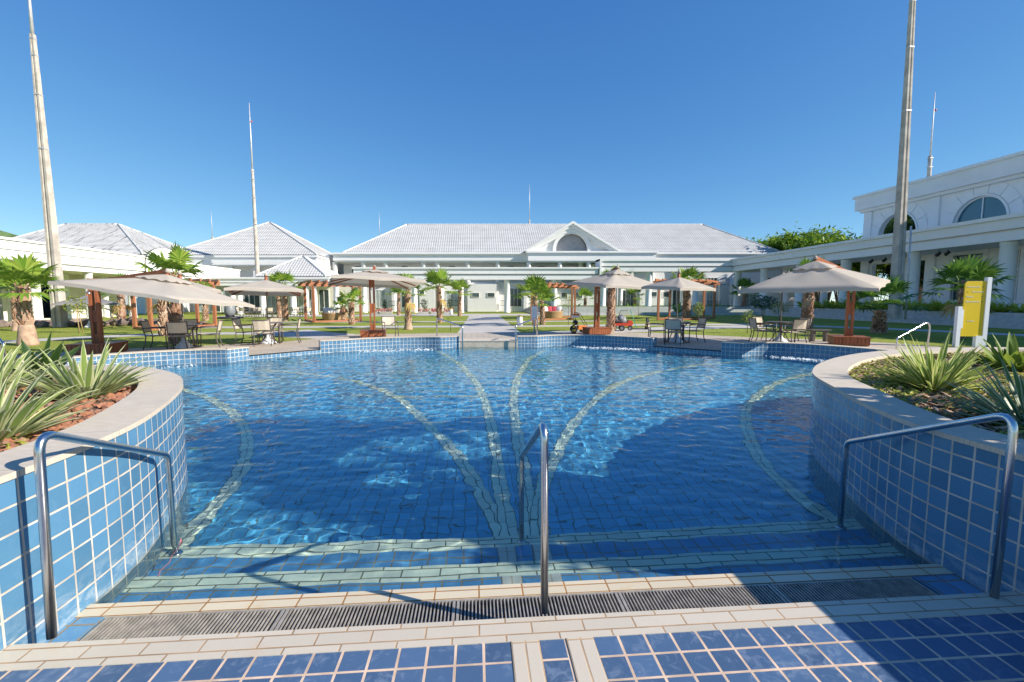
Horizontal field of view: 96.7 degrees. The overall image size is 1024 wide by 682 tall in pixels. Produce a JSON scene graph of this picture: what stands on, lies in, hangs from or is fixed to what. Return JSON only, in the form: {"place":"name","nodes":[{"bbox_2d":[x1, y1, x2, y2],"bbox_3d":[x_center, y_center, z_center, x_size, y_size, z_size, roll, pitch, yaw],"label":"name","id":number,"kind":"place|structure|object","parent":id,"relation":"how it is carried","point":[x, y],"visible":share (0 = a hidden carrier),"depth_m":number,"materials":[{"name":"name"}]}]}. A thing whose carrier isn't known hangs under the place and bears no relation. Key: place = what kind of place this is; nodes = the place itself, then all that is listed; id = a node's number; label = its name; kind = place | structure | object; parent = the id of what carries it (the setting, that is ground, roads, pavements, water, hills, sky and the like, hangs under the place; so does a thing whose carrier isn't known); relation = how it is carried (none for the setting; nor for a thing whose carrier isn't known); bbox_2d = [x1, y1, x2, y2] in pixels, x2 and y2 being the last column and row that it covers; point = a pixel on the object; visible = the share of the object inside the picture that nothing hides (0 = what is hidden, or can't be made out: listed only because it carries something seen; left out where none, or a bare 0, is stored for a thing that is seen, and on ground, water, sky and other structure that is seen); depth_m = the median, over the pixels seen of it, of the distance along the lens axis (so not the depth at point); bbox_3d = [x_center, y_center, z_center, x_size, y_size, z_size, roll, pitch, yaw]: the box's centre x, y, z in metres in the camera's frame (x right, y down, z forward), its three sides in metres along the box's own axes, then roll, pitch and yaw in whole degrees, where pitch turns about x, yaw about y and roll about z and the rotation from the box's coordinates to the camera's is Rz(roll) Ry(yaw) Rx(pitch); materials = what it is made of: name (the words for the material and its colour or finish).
{"place":"outdoors","nodes":[
{"label":"outdoors","id":0,"kind":"place"},
{"bbox_2d":[0,376,136,451],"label":"lava gravel","id":1,"kind":"structure","parent":0,"point":[121,394],"depth_m":3.42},
{"bbox_2d":[0,342,68,389],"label":"flax plant","id":2,"kind":"object","parent":1,"relation":"on","point":[7,361],"visible":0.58,"depth_m":4.32,"materials":[{"name":"green plant"}]},
{"bbox_2d":[6,331,96,383],"bbox_3d":[-4.912,0.174,4.642,1.004,0.562,0.989,0,5,-4],"label":"agave plant","id":3,"kind":"object","parent":1,"relation":"on","point":[54,355],"visible":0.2,"depth_m":4.66,"materials":[{"name":"green plant"}]},
{"bbox_2d":[0,362,110,441],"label":"flax plant","id":4,"kind":"object","parent":1,"relation":"on","point":[12,421],"visible":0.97,"depth_m":2.81,"materials":[{"name":"green plant"}]},
{"bbox_2d":[2,337,158,399],"bbox_3d":[-3.683,0.243,3.931,1.039,0.551,1.025,5,7,44],"label":"flax plant","id":5,"kind":"object","parent":1,"relation":"on","point":[85,372],"visible":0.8,"depth_m":3.79,"materials":[{"name":"green plant"}]},
{"bbox_2d":[12,223,189,313],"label":"building","id":6,"kind":"structure","parent":0,"point":[116,237],"depth_m":54.09,"materials":[{"name":"tile"}]},
{"bbox_2d":[0,332,262,343],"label":"path","id":7,"kind":"structure","parent":0,"point":[66,338],"depth_m":18.89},
{"bbox_2d":[182,222,343,311],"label":"pyramid hall","id":8,"kind":"structure","parent":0,"point":[277,245],"depth_m":57.74,"materials":[{"name":"white tile"}]},
{"bbox_2d":[255,330,356,338],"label":"path","id":9,"kind":"structure","parent":0,"point":[313,334],"depth_m":19.97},
{"bbox_2d":[217,314,529,316],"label":"path","id":10,"kind":"structure","parent":0,"point":[402,315],"depth_m":44.64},
{"bbox_2d":[16,333,950,357],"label":"pool deck","id":11,"kind":"structure","parent":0,"point":[713,343],"depth_m":16.15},
{"bbox_2d":[0,365,187,651],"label":"planter","id":12,"kind":"object","parent":11,"relation":"on","point":[109,514],"visible":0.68,"depth_m":2.43,"materials":[{"name":"blue tile"}]},
{"bbox_2d":[47,268,254,354],"bbox_3d":[-10.073,-0.781,12.304,4.552,2.351,3.128,0,5,1],"label":"cantilever parasol","id":13,"kind":"object","parent":11,"relation":"on","point":[163,284],"visible":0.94,"depth_m":11.92,"materials":[{"name":"fabric"}]},
{"bbox_2d":[140,320,172,349],"bbox_3d":[-11.008,-0.201,14.106,0.699,0.884,0.544,-2,5,-18],"label":"cafe chair","id":14,"kind":"object","parent":11,"relation":"on","point":[145,326],"visible":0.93,"depth_m":13.98,"materials":[{"name":"beige fabric"}]},
{"bbox_2d":[165,321,193,349],"bbox_3d":[-9.979,-0.164,13.688,0.544,0.884,0.699,-2,6,-23],"label":"cafe chair","id":15,"kind":"object","parent":11,"relation":"on","point":[172,328],"visible":0.97,"depth_m":13.44,"materials":[{"name":"beige fabric"}]},
{"bbox_2d":[175,271,220,348],"bbox_3d":[-10.325,-0.980,14.239,2.108,2.400,2.108,-3,6,-33],"label":"table parasol","id":16,"kind":"object","parent":11,"relation":"on","point":[181,344],"visible":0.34,"depth_m":14.12,"materials":[{"name":"fabric"}]},
{"bbox_2d":[252,319,274,346],"bbox_3d":[-8.209,-0.287,15.057,0.544,0.884,0.699,-2,5,-18],"label":"cafe chair","id":17,"kind":"object","parent":11,"relation":"on","point":[262,325],"visible":0.99,"depth_m":14.79,"materials":[{"name":"beige fabric"}]},
{"bbox_2d":[224,273,303,343],"bbox_3d":[-8.429,-1.123,15.657,2.261,2.431,2.256,-3,6,-27],"label":"table parasol","id":18,"kind":"object","parent":11,"relation":"on","point":[266,287],"visible":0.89,"depth_m":15.28,"materials":[{"name":"fabric"}]},
{"bbox_2d":[328,265,425,337],"bbox_3d":[-5.735,-1.685,19.037,3.518,2.946,3.509,-2,6,-23],"label":"cantilever parasol","id":19,"kind":"object","parent":11,"relation":"on","point":[374,278],"visible":0.94,"depth_m":18.35,"materials":[{"name":"fabric"}]},
{"bbox_2d":[566,265,668,334],"bbox_3d":[4.292,-1.683,19.096,3.011,2.930,3.178,-2,6,-22],"label":"cantilever parasol","id":20,"kind":"object","parent":11,"relation":"on","point":[614,277],"visible":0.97,"depth_m":18.60,"materials":[{"name":"fabric"}]},
{"bbox_2d":[664,319,684,344],"bbox_3d":[5.527,-0.325,15.485,0.544,0.884,0.699,3,6,30],"label":"cafe chair","id":21,"kind":"object","parent":11,"relation":"on","point":[672,324],"visible":1,"depth_m":15.25,"materials":[{"name":"beige fabric"}]},
{"bbox_2d":[641,270,715,342],"bbox_3d":[5.831,-1.219,16.054,1.757,2.551,1.756,-3,6,-28],"label":"table parasol","id":22,"kind":"object","parent":11,"relation":"on","point":[678,283],"visible":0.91,"depth_m":15.62,"materials":[{"name":"fabric"}]},
{"bbox_2d":[780,319,808,342],"bbox_3d":[9.643,-0.329,15.526,0.544,0.884,0.699,0,5,-3],"label":"cafe chair","id":23,"kind":"object","parent":11,"relation":"on","point":[800,324],"visible":0.97,"depth_m":15.25,"materials":[{"name":"beige fabric"}]},
{"bbox_2d":[738,255,889,346],"bbox_3d":[9.765,-1.254,14.613,3.454,2.879,4.271,5,7,43],"label":"cantilever parasol","id":24,"kind":"object","parent":11,"relation":"on","point":[817,274],"visible":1,"depth_m":13.70,"materials":[{"name":"fabric"}]},
{"bbox_2d":[809,347,1023,592],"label":"planter","id":25,"kind":"object","parent":11,"relation":"on","point":[932,497],"visible":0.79,"depth_m":2.92,"materials":[{"name":"blue tile"}]},
{"bbox_2d":[848,351,1023,438],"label":"ground cover","id":26,"kind":"object","parent":25,"relation":"on","point":[894,390],"visible":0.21,"depth_m":4.45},
{"bbox_2d":[849,352,1023,437],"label":"bark mulch","id":27,"kind":"object","parent":25,"relation":"on","point":[954,416],"visible":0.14,"depth_m":3.94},
{"bbox_2d":[858,329,1019,392],"bbox_3d":[4.083,0.180,4.420,1.073,0.650,1.189,2,6,25],"label":"flax plant","id":28,"kind":"object","parent":25,"relation":"in","point":[931,372],"visible":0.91,"depth_m":4.28,"materials":[{"name":"green plant"}]},
{"bbox_2d":[926,353,1023,429],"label":"flax plant","id":29,"kind":"object","parent":25,"relation":"in","point":[1005,403],"visible":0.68,"depth_m":3.22,"materials":[{"name":"green plant"}]},
{"bbox_2d":[961,332,1023,371],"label":"agave plant","id":30,"kind":"object","parent":25,"relation":"on","point":[1011,352],"visible":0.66,"depth_m":5.62,"materials":[{"name":"green plant"}]},
{"bbox_2d":[458,316,519,332],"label":"path","id":31,"kind":"structure","parent":0,"point":[485,324],"depth_m":27.02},
{"bbox_2d":[0,613,1023,681],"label":"entry deck","id":32,"kind":"structure","parent":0,"point":[982,648],"depth_m":1.90,"materials":[{"name":"blue tile"}]},
{"bbox_2d":[0,591,1023,670],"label":"deck edge","id":33,"kind":"object","parent":32,"relation":"attached to","point":[17,657],"visible":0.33,"depth_m":2.07,"materials":[{"name":"beige tile"}]},
{"bbox_2d":[511,640,545,681],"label":"deck band","id":34,"kind":"object","parent":32,"relation":"on","point":[528,662],"visible":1,"depth_m":1.89,"materials":[{"name":"beige tile"}]},
{"bbox_2d":[566,637,608,681],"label":"deck band","id":35,"kind":"object","parent":32,"relation":"on","point":[586,660],"visible":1,"depth_m":1.90,"materials":[{"name":"beige tile"}]},
{"bbox_2d":[0,301,1023,354],"bbox_3d":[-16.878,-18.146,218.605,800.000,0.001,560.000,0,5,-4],"label":"lawn","id":36,"kind":"structure","parent":0,"point":[938,339],"depth_m":22.70,"materials":[{"name":"green plant"}]},
{"bbox_2d":[0,274,51,330],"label":"fan palm","id":37,"kind":"object","parent":36,"relation":"on","point":[14,327],"visible":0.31,"depth_m":22.24,"materials":[{"name":"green plant"}]},
{"bbox_2d":[0,253,72,345],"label":"fan palm","id":38,"kind":"object","parent":36,"relation":"on","point":[23,268],"visible":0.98,"depth_m":15.03,"materials":[{"name":"green plant"}]},
{"bbox_2d":[28,0,68,326],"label":"lightning pole","id":39,"kind":"object","parent":36,"relation":"on","point":[59,315],"visible":0.86,"depth_m":24.63,"materials":[{"name":"concrete"}]},
{"bbox_2d":[0,274,117,320],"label":"gallery wall","id":40,"kind":"structure","parent":36,"relation":"on","point":[45,304],"depth_m":37.73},
{"bbox_2d":[0,236,145,321],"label":"arcade","id":41,"kind":"object","parent":36,"relation":"on","point":[87,262],"visible":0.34,"depth_m":32.90},
{"bbox_2d":[51,291,119,327],"bbox_3d":[-23.293,-1.745,25.031,2.610,1.990,2.610,-4,7,-39],"label":"table parasol","id":42,"kind":"object","parent":36,"relation":"on","point":[104,302],"visible":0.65,"depth_m":24.51,"materials":[{"name":"grey fabric"}]},
{"bbox_2d":[0,316,206,326],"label":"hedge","id":43,"kind":"object","parent":36,"relation":"on","point":[70,323],"visible":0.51,"depth_m":26.52,"materials":[{"name":"plant"}]},
{"bbox_2d":[101,272,144,319],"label":"fan palm","id":44,"kind":"object","parent":36,"relation":"on","point":[121,310],"visible":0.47,"depth_m":28.38,"materials":[{"name":"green plant"}]},
{"bbox_2d":[132,279,183,335],"bbox_3d":[-14.513,-1.568,19.085,2.061,2.828,2.148,0,5,3],"label":"fan palm","id":45,"kind":"object","parent":36,"relation":"on","point":[162,315],"visible":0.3,"depth_m":18.97,"materials":[{"name":"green plant"}]},
{"bbox_2d":[93,263,240,315],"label":"arcade","id":46,"kind":"object","parent":36,"relation":"on","point":[212,271],"visible":0.12,"depth_m":48.68},
{"bbox_2d":[130,242,212,343],"bbox_3d":[-11.696,-1.697,15.963,2.395,3.645,2.439,3,6,32],"label":"fan palm","id":47,"kind":"object","parent":36,"relation":"on","point":[178,257],"visible":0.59,"depth_m":15.74,"materials":[{"name":"green plant"}]},
{"bbox_2d":[130,278,219,330],"bbox_3d":[-18.456,-2.150,25.773,3.612,2.685,7.924,0,5,-4],"label":"pergola","id":48,"kind":"object","parent":36,"relation":"on","point":[149,306],"visible":0.34,"depth_m":24.13,"materials":[{"name":"brown wood"}]},
{"bbox_2d":[249,104,259,273],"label":"lightning pole","id":49,"kind":"object","parent":36,"relation":"on","point":[256,255],"visible":0.86,"depth_m":53.12,"materials":[{"name":"concrete"}]},
{"bbox_2d":[198,277,339,314],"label":"arcade","id":50,"kind":"object","parent":36,"relation":"on","point":[228,281],"visible":0.41,"depth_m":46.83},
{"bbox_2d":[254,255,338,276],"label":"pavilion","id":51,"kind":"structure","parent":50,"relation":"on","point":[302,266],"depth_m":48.81,"materials":[{"name":"white tile"}]},
{"bbox_2d":[199,286,351,312],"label":"patio front","id":52,"kind":"structure","parent":36,"relation":"on","point":[325,296],"depth_m":53.60,"materials":[{"name":"white glass"}]},
{"bbox_2d":[267,268,302,320],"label":"fan palm","id":53,"kind":"object","parent":36,"relation":"on","point":[279,276],"visible":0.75,"depth_m":32.49,"materials":[{"name":"green plant"}]},
{"bbox_2d":[298,280,361,322],"bbox_3d":[-12.807,-2.862,32.850,4.578,2.835,4.203,-4,6,-37],"label":"pergola","id":54,"kind":"object","parent":36,"relation":"on","point":[311,283],"visible":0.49,"depth_m":32.05,"materials":[{"name":"brown wood"}]},
{"bbox_2d":[321,307,347,319],"bbox_3d":[-13.182,-2.022,33.803,1.864,0.972,1.865,0,5,-4],"label":"daybed","id":55,"kind":"object","parent":36,"relation":"on","point":[331,313],"visible":0.83,"depth_m":33.30,"materials":[{"name":"wicker"}]},
{"bbox_2d":[333,287,364,324],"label":"fan palm","id":56,"kind":"object","parent":36,"relation":"on","point":[354,292],"visible":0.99,"depth_m":27.94,"materials":[{"name":"green plant"}]},
{"bbox_2d":[390,273,428,329],"bbox_3d":[-5.334,-2.052,23.411,2.306,3.017,2.305,-1,5,-16],"label":"fan palm","id":57,"kind":"object","parent":36,"relation":"on","point":[409,305],"visible":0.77,"depth_m":23.28,"materials":[{"name":"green plant"}]},
{"bbox_2d":[421,267,459,322],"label":"fan palm","id":58,"kind":"object","parent":36,"relation":"on","point":[439,277],"visible":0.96,"depth_m":29.89,"materials":[{"name":"green plant"}]},
{"bbox_2d":[445,278,472,315],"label":"fan palm","id":59,"kind":"object","parent":36,"relation":"on","point":[460,286],"visible":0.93,"depth_m":42.28,"materials":[{"name":"green plant"}]},
{"bbox_2d":[352,267,599,312],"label":"arcade","id":60,"kind":"object","parent":36,"relation":"on","point":[508,274],"visible":0.62,"depth_m":53.43},
{"bbox_2d":[510,273,555,325],"bbox_3d":[1.330,-2.399,26.488,2.812,3.157,2.655,-2,6,-26],"label":"fan palm","id":61,"kind":"object","parent":36,"relation":"on","point":[533,283],"visible":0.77,"depth_m":26.08,"materials":[{"name":"green plant"}]},
{"bbox_2d":[525,284,560,324],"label":"fan palm","id":62,"kind":"object","parent":36,"relation":"on","point":[542,313],"visible":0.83,"depth_m":27.90,"materials":[{"name":"green plant"}]},
{"bbox_2d":[530,282,578,320],"bbox_3d":[3.471,-3.184,36.433,3.390,2.835,9.425,1,5,11],"label":"pergola","id":63,"kind":"object","parent":36,"relation":"on","point":[563,285],"visible":0.45,"depth_m":35.12,"materials":[{"name":"brown wood"}]},
{"bbox_2d":[330,221,818,311],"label":"hotel building","id":64,"kind":"structure","parent":36,"relation":"on","point":[573,244],"depth_m":60.28,"materials":[{"name":"white tile"}]},
{"bbox_2d":[599,264,634,331],"bbox_3d":[4.758,-1.989,21.338,1.811,3.264,2.002,4,6,35],"label":"fan palm","id":65,"kind":"object","parent":36,"relation":"on","point":[611,312],"visible":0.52,"depth_m":21.33,"materials":[{"name":"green plant"}]},
{"bbox_2d":[653,279,719,319],"bbox_3d":[13.852,-3.280,36.101,7.507,3.085,3.534,-1,5,-12],"label":"pergola","id":66,"kind":"object","parent":36,"relation":"on","point":[707,282],"visible":0.52,"depth_m":34.84,"materials":[{"name":"brown wood"}]},
{"bbox_2d":[670,266,708,317],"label":"fan palm","id":67,"kind":"object","parent":36,"relation":"on","point":[686,300],"visible":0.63,"depth_m":37.12,"materials":[{"name":"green plant"}]},
{"bbox_2d":[749,294,778,318],"bbox_3d":[20.162,-2.745,36.499,2.201,1.998,2.185,1,5,12],"label":"shrub","id":68,"kind":"object","parent":36,"relation":"on","point":[759,302],"visible":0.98,"depth_m":36.33,"materials":[{"name":"green plant"}]},
{"bbox_2d":[524,309,1023,328],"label":"terrace bank","id":69,"kind":"structure","parent":36,"relation":"on","point":[990,324],"depth_m":36.51,"materials":[{"name":"plant"}]},
{"bbox_2d":[728,277,757,305],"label":"fan palm","id":70,"kind":"object","parent":69,"relation":"on","point":[745,282],"visible":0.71,"depth_m":51.27,"materials":[{"name":"green plant"}]},
{"bbox_2d":[537,305,1023,317],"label":"terrace bank","id":71,"kind":"structure","parent":36,"relation":"on","point":[994,314],"depth_m":41.35,"materials":[{"name":"plant"}]},
{"bbox_2d":[756,221,857,250],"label":"tree","id":72,"kind":"object","parent":71,"relation":"on","point":[775,242],"visible":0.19,"depth_m":59.11,"materials":[{"name":"green plant"}]},
{"bbox_2d":[781,230,861,303],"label":"tree","id":73,"kind":"object","parent":71,"relation":"on","point":[806,243],"visible":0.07,"depth_m":54.79,"materials":[{"name":"green plant"}]},
{"bbox_2d":[852,151,1023,307],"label":"building","id":74,"kind":"structure","parent":71,"relation":"on","point":[994,187],"depth_m":31.89,"materials":[{"name":"white paint"}]},
{"bbox_2d":[945,249,988,302],"bbox_3d":[31.218,-4.362,31.194,0.280,3.660,2.472,0,5,-4],"label":"window","id":75,"kind":"structure","parent":74,"relation":"in","point":[984,252],"depth_m":31.67,"materials":[{"name":"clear glass"}]},
{"bbox_2d":[955,195,1005,222],"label":"arched window","id":76,"kind":"structure","parent":74,"relation":"in","point":[986,206],"depth_m":30.38,"materials":[{"name":"teal glass"}]},
{"bbox_2d":[788,255,824,328],"bbox_3d":[15.133,-2.448,23.392,2.010,3.809,2.284,-1,5,-15],"label":"fan palm","id":77,"kind":"object","parent":36,"relation":"on","point":[807,307],"visible":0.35,"depth_m":23.20,"materials":[{"name":"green plant"}]},
{"bbox_2d":[843,274,929,333],"bbox_3d":[16.619,-1.677,20.660,3.086,2.764,3.200,1,5,7],"label":"fan palm","id":78,"kind":"object","parent":36,"relation":"on","point":[879,325],"visible":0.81,"depth_m":20.38,"materials":[{"name":"green plant"}]},
{"bbox_2d":[887,0,915,318],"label":"lightning pole","id":79,"kind":"object","parent":36,"relation":"on","point":[898,248],"visible":0.94,"depth_m":27.75,"materials":[{"name":"concrete"}]},
{"bbox_2d":[914,253,1017,338],"bbox_3d":[17.548,-1.719,17.599,2.804,3.396,2.856,-2,6,-23],"label":"fan palm","id":80,"kind":"object","parent":36,"relation":"on","point":[969,268],"visible":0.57,"depth_m":17.42,"materials":[{"name":"green plant"}]},
{"bbox_2d":[952,277,992,346],"bbox_3d":[14.711,-0.918,14.555,0.930,2.220,0.130,0,5,5],"label":"wayfinding sign","id":81,"kind":"object","parent":36,"relation":"on","point":[971,317],"visible":1,"depth_m":14.53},
{"bbox_2d":[0,0,1023,300],"label":"sky","id":82,"kind":"structure","parent":0,"point":[750,119],"materials":[{"name":"blue"}]},
{"bbox_2d":[95,345,930,603],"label":"water","id":83,"kind":"structure","parent":0,"point":[352,471],"depth_m":4.22,"materials":[{"name":"liquid"}]},
{"bbox_2d":[44,574,986,642],"bbox_3d":[0.182,1.598,2.351,5.300,0.395,0.315,0,5,-4],"label":"gutter channel","id":84,"kind":"object","parent":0,"point":[76,629],"visible":0.14,"depth_m":2.44,"materials":[{"name":"blue tile"}]},
{"bbox_2d":[79,608,285,640],"bbox_3d":[-1.605,1.426,2.197,0.877,0.035,0.295,0,5,-4],"label":"gutter grate","id":85,"kind":"object","parent":84,"relation":"on","point":[175,624],"visible":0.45,"depth_m":2.26,"materials":[{"name":"plastic"}]},
{"bbox_2d":[274,599,455,630],"bbox_3d":[-0.725,1.420,2.264,0.872,0.035,0.295,0,5,-4],"label":"gutter grate","id":86,"kind":"object","parent":84,"relation":"on","point":[295,618],"visible":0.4,"depth_m":2.33,"materials":[{"name":"metal"}]},
{"bbox_2d":[75,564,953,617],"bbox_3d":[0.216,1.627,2.565,6.000,0.500,0.100,0,5,-4],"label":"overflow edge","id":87,"kind":"object","parent":84,"relation":"attached to","point":[105,610],"visible":0.2,"depth_m":2.51,"materials":[{"name":"tile"}]},
{"bbox_2d":[456,591,625,620],"bbox_3d":[0.152,1.414,2.332,0.872,0.035,0.295,0,5,-4],"label":"gutter grate","id":88,"kind":"object","parent":84,"relation":"on","point":[614,603],"visible":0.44,"depth_m":2.42,"materials":[{"name":"metal"}]},
{"bbox_2d":[618,584,787,611],"bbox_3d":[1.029,1.408,2.399,0.872,0.035,0.295,0,5,-4],"label":"gutter grate","id":89,"kind":"object","parent":84,"relation":"on","point":[695,597],"visible":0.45,"depth_m":2.47,"materials":[{"name":"metal"}]},
{"bbox_2d":[770,577,937,602],"bbox_3d":[1.897,1.402,2.465,0.852,0.035,0.295,0,5,-4],"label":"gutter grate","id":90,"kind":"object","parent":84,"relation":"on","point":[816,591],"visible":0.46,"depth_m":2.53,"materials":[{"name":"metal"}]},
{"bbox_2d":[222,324,1023,335],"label":"path","id":91,"kind":"structure","parent":0,"point":[600,325],"depth_m":26.05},
{"bbox_2d":[535,325,769,332],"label":"path","id":92,"kind":"structure","parent":0,"point":[626,330],"depth_m":23.38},
{"bbox_2d":[527,307,1023,323],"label":"terrace bank","id":93,"kind":"structure","parent":0,"point":[991,319],"depth_m":37.80,"materials":[{"name":"plant"}]},
{"bbox_2d":[595,259,733,305],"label":"arcade","id":94,"kind":"object","parent":93,"relation":"on","point":[648,266],"visible":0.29,"depth_m":53.48},
{"bbox_2d":[732,212,1023,311],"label":"arcade","id":95,"kind":"object","parent":93,"relation":"on","point":[1004,234],"visible":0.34,"depth_m":31.53},
{"label":"pool floor","id":96,"kind":"structure","parent":0,"visible":0},
{"bbox_2d":[22,347,248,366],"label":"pool wall","id":97,"kind":"structure","parent":96,"relation":"on","point":[198,355],"depth_m":11.54,"materials":[{"name":"tile"}]},
{"bbox_2d":[249,350,320,359],"bbox_3d":[-6.628,0.825,13.324,0.250,0.969,2.044,4,7,39],"label":"pool edge","id":98,"kind":"object","parent":96,"relation":"on","point":[271,355],"visible":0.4,"depth_m":13.13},
{"bbox_2d":[318,336,459,352],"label":"pool wall","id":99,"kind":"structure","parent":96,"relation":"on","point":[345,345],"depth_m":15.17,"materials":[{"name":"tile"}]},
{"bbox_2d":[460,339,517,346],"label":"entry sill","id":100,"kind":"structure","parent":96,"relation":"on","point":[488,342],"depth_m":15.73,"materials":[{"name":"beige tile"}]},
{"bbox_2d":[517,334,656,348],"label":"pool wall","id":101,"kind":"structure","parent":96,"relation":"on","point":[588,340],"depth_m":15.93,"materials":[{"name":"tile"}]},
{"bbox_2d":[653,346,720,354],"bbox_3d":[5.526,0.727,14.415,2.144,0.969,0.250,5,7,42],"label":"pool edge","id":102,"kind":"object","parent":96,"relation":"on","point":[687,350],"visible":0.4,"depth_m":14.24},
{"bbox_2d":[721,341,895,358],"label":"pool wall","id":103,"kind":"structure","parent":96,"relation":"on","point":[811,350],"depth_m":13.15,"materials":[{"name":"tile"}]},
{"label":"pool step","id":104,"kind":"structure","parent":0,"visible":0},
{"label":"step edge","id":105,"kind":"structure","parent":104,"relation":"attached to","visible":0},
{"bbox_2d":[33,431,176,639],"bbox_3d":[-2.189,1.024,2.565,0.076,1.338,1.188,-1,5,-14],"label":"handrail","id":106,"kind":"object","parent":105,"relation":"on","point":[43,511],"visible":0.83,"depth_m":2.00,"materials":[{"name":"metal"}]},
{"bbox_2d":[519,422,547,613],"bbox_3d":[0.110,1.009,2.737,0.078,1.336,1.177,0,5,-4],"label":"handrail","id":107,"kind":"object","parent":105,"relation":"on","point":[541,430],"visible":0.79,"depth_m":2.16,"materials":[{"name":"metal"}]},
{"bbox_2d":[838,413,1018,598],"bbox_3d":[2.484,0.989,2.876,0.077,1.352,1.234,0,5,3],"label":"handrail","id":108,"kind":"object","parent":105,"relation":"on","point":[1004,504],"visible":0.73,"depth_m":2.28,"materials":[{"name":"metal"}]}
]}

